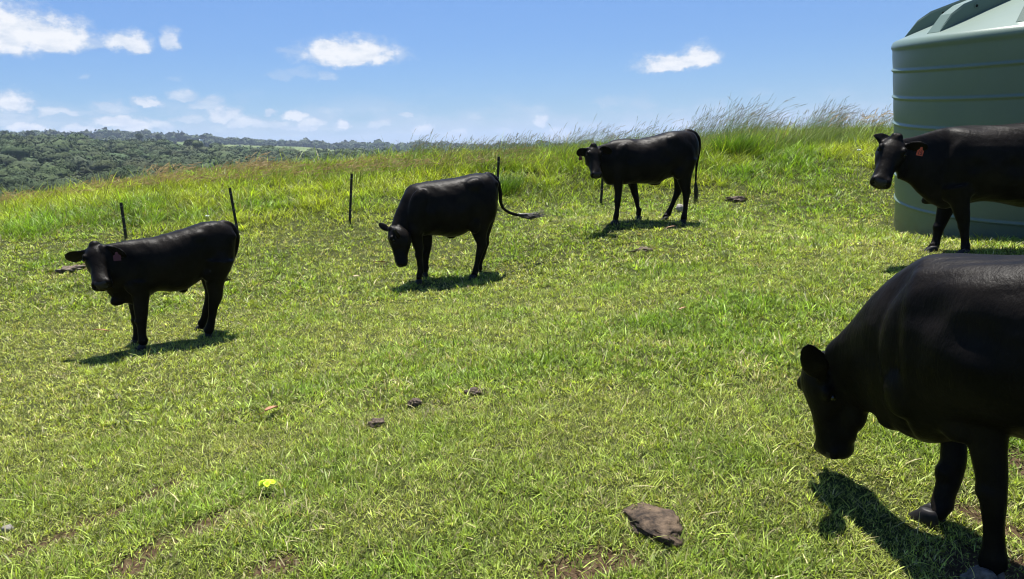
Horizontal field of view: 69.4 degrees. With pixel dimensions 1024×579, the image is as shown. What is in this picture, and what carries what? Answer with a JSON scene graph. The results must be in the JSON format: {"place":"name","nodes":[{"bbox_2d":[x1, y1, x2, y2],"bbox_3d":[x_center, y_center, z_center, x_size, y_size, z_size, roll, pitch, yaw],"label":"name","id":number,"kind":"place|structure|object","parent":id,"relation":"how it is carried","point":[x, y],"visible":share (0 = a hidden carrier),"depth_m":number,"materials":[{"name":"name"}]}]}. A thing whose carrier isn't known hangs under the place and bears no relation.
{"place":"outdoors","nodes":[
{"label":"outdoors","id":0,"kind":"place"},
{"bbox_2d":[55,265,86,273],"bbox_3d":[-6.357,-0.285,10.670,0.398,0.142,0.356,-2,11,0],"label":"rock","id":1,"kind":"object","parent":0,"point":[73,268],"visible":0.78,"depth_m":10.59,"materials":[{"name":"stone"}]},
{"bbox_2d":[104,138,510,150],"bbox_3d":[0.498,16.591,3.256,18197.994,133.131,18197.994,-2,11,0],"label":"hills","id":2,"kind":"structure","parent":0,"point":[256,146],"depth_m":1719.75,"materials":[{"name":"green plant"}]},
{"bbox_2d":[25,130,34,135],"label":"tree","id":3,"kind":"object","parent":2,"relation":"on","point":[27,133],"visible":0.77,"depth_m":873.95,"materials":[{"name":"green plant"}]},
{"bbox_2d":[135,133,142,139],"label":"tree","id":4,"kind":"object","parent":2,"relation":"on","point":[139,136],"visible":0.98,"depth_m":877.04,"materials":[{"name":"green plant"}]},
{"bbox_2d":[155,134,161,139],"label":"tree","id":5,"kind":"object","parent":2,"relation":"on","point":[158,136],"visible":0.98,"depth_m":1120.72,"materials":[{"name":"green plant"}]},
{"bbox_2d":[183,139,196,145],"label":"tree","id":6,"kind":"object","parent":2,"relation":"on","point":[189,142],"visible":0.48,"depth_m":603.71,"materials":[{"name":"green plant"}]},
{"bbox_2d":[0,127,628,197],"bbox_3d":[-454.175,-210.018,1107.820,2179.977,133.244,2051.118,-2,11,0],"label":"forest","id":7,"kind":"object","parent":2,"relation":"on","point":[39,159],"visible":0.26,"depth_m":423.05,"materials":[{"name":"green plant"}]},
{"bbox_2d":[0,112,894,248],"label":"tall grass","id":8,"kind":"structure","parent":0,"point":[51,207],"depth_m":15.43,"materials":[{"name":"green plant"}]},
{"bbox_2d":[0,0,958,144],"label":"sky","id":9,"kind":"structure","parent":0,"point":[329,71],"materials":[{"name":"blue"}]},
{"bbox_2d":[0,147,1023,578],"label":"ground","id":10,"kind":"structure","parent":0,"point":[954,569],"depth_m":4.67,"materials":[{"name":"green plant"}]},
{"bbox_2d":[1,524,13,531],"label":"white stone","id":11,"kind":"object","parent":10,"relation":"on","point":[8,527],"visible":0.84,"depth_m":3.64,"materials":[{"name":"white stone"}]},
{"bbox_2d":[120,202,127,238],"bbox_3d":[-6.546,-1.011,12.503,0.066,0.919,0.050,-2,11,0],"label":"fence post","id":12,"kind":"object","parent":10,"relation":"on","point":[123,220],"visible":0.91,"depth_m":12.46,"materials":[{"name":"metal"}]},
{"bbox_2d":[65,220,238,349],"bbox_3d":[-3.455,-0.041,7.301,1.496,1.199,0.646,-11,15,-40],"label":"cow","id":13,"kind":"object","parent":10,"relation":"on","point":[135,274],"visible":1,"depth_m":7.10},
{"bbox_2d":[228,188,239,239],"bbox_3d":[-4.698,-1.128,12.593,0.142,1.202,0.050,-2,11,0],"label":"fence post","id":14,"kind":"object","parent":10,"relation":"on","point":[233,207],"visible":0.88,"depth_m":12.54,"materials":[{"name":"metal"}]},
{"bbox_2d":[258,479,275,486],"bbox_3d":[-1.257,0.996,3.811,0.092,0.040,0.051,-2,3,-32],"label":"flower","id":15,"kind":"object","parent":10,"relation":"on","point":[266,483],"visible":1,"depth_m":3.80,"materials":[{"name":"yellow plant"}]},
{"bbox_2d":[259,406,277,414],"bbox_3d":[-1.633,0.807,4.956,0.045,0.028,0.152,5,13,38],"label":"dead leaf","id":16,"kind":"object","parent":10,"relation":"on","point":[268,408],"visible":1,"depth_m":4.97,"materials":[{"name":"plant"}]},
{"bbox_2d":[311,158,347,169],"bbox_3d":[-4.507,-3.066,18.267,1.115,0.452,1.254,-2,11,0],"label":"grass tussock","id":17,"kind":"object","parent":10,"relation":"on","point":[328,163],"depth_m":18.10,"materials":[{"name":"green plant"}]},
{"bbox_2d":[348,173,352,224],"bbox_3d":[-2.939,-1.493,13.449,0.186,1.220,0.050,-2,11,0],"label":"fence post","id":18,"kind":"object","parent":10,"relation":"on","point":[350,197],"visible":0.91,"depth_m":13.40,"materials":[{"name":"metal"}]},
{"bbox_2d":[367,417,385,427],"bbox_3d":[-0.850,0.846,4.646,0.106,0.069,0.124,5,13,32],"label":"dung clod","id":19,"kind":"object","parent":10,"relation":"on","point":[373,422],"visible":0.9,"depth_m":4.62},
{"bbox_2d":[407,398,421,406],"bbox_3d":[-0.649,0.758,4.922,0.102,0.073,0.093,-2,11,0],"label":"dung clod","id":20,"kind":"object","parent":10,"relation":"on","point":[414,402],"visible":0.93,"depth_m":4.89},
{"bbox_2d":[0,93,893,204],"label":"seeding grass","id":21,"kind":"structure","parent":10,"relation":"on","point":[748,127],"depth_m":17.40,"materials":[{"name":"plant"}]},
{"bbox_2d":[379,172,547,284],"bbox_3d":[-0.620,-0.860,10.019,2.364,1.435,0.721,-6,12,-22],"label":"cow","id":22,"kind":"object","parent":10,"relation":"on","point":[451,208],"visible":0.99,"depth_m":9.63},
{"bbox_2d":[464,387,480,395],"bbox_3d":[-0.263,0.700,5.012,0.132,0.074,0.118,-2,11,0],"label":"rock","id":23,"kind":"object","parent":10,"relation":"on","point":[475,390],"visible":0.83,"depth_m":4.99,"materials":[{"name":"grey stone"}]},
{"bbox_2d":[497,157,499,178],"bbox_3d":[-0.284,-1.885,14.101,0.156,1.279,0.050,-2,11,0],"label":"fence post","id":24,"kind":"object","parent":10,"relation":"on","point":[498,162],"visible":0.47,"depth_m":14.00,"materials":[{"name":"metal"}]},
{"bbox_2d":[495,170,530,196],"bbox_3d":[-0.177,-2.195,15.229,1.326,0.555,1.281,-2,11,0],"label":"grass tussock","id":25,"kind":"object","parent":10,"relation":"on","point":[517,183],"depth_m":15.17,"materials":[{"name":"green plant"}]},
{"bbox_2d":[600,177,603,202],"bbox_3d":[1.752,-1.984,14.399,0.142,1.235,0.050,-2,11,0],"label":"fence post","id":26,"kind":"object","parent":10,"relation":"on","point":[601,190],"visible":0.33,"depth_m":14.40,"materials":[{"name":"metal"}]},
{"bbox_2d":[576,129,700,224],"bbox_3d":[1.917,-1.695,11.262,2.052,1.430,0.719,-5,12,-17],"label":"cow","id":27,"kind":"object","parent":10,"relation":"on","point":[657,159],"visible":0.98,"depth_m":11.03},
{"bbox_2d":[627,246,655,251],"bbox_3d":[1.740,-0.516,9.713,0.443,0.069,0.272,-8,13,-28],"label":"dung pat","id":28,"kind":"object","parent":10,"relation":"on","point":[644,248],"visible":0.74,"depth_m":9.67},
{"bbox_2d":[623,502,684,546],"bbox_3d":[0.627,1.035,3.280,0.248,0.085,0.370,-2,11,0],"label":"rock","id":29,"kind":"object","parent":10,"relation":"on","point":[651,521],"visible":0.95,"depth_m":3.23,"materials":[{"name":"brown stone"}]},
{"bbox_2d":[676,204,682,211],"bbox_3d":[2.968,-1.418,12.920,0.197,0.166,0.157,-6,12,-22],"label":"white stone","id":30,"kind":"object","parent":10,"relation":"on","point":[679,207],"visible":0.58,"depth_m":12.86,"materials":[{"name":"white stone"}]},
{"bbox_2d":[724,196,746,201],"bbox_3d":[4.153,-1.659,13.647,0.424,0.150,0.389,-8,13,-28],"label":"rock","id":31,"kind":"object","parent":10,"relation":"on","point":[736,198],"visible":0.83,"depth_m":13.55,"materials":[{"name":"stone"}]},
{"bbox_2d":[703,128,775,158],"bbox_3d":[4.913,-3.330,16.792,2.114,0.772,1.866,-2,11,0],"label":"grass tussock","id":32,"kind":"object","parent":10,"relation":"on","point":[736,141],"depth_m":16.47,"materials":[{"name":"green plant"}]},
{"bbox_2d":[854,137,860,179],"bbox_3d":[6.360,-2.282,13.653,0.144,1.040,0.030,-2,11,0],"label":"fence post","id":33,"kind":"object","parent":10,"relation":"on","point":[858,149],"visible":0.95,"depth_m":13.62,"materials":[{"name":"metal"}]},
{"bbox_2d":[797,253,1023,578],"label":"cow","id":34,"kind":"object","parent":10,"relation":"on","point":[928,349],"visible":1,"depth_m":2.92},
{"bbox_2d":[870,122,1023,253],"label":"cow","id":35,"kind":"object","parent":10,"relation":"on","point":[948,172],"visible":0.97,"depth_m":7.41},
{"bbox_2d":[891,0,1023,239],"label":"water tank","id":36,"kind":"object","parent":10,"relation":"on","point":[958,63],"visible":0.66,"depth_m":9.02,"materials":[{"name":"green plastic"}]}
]}

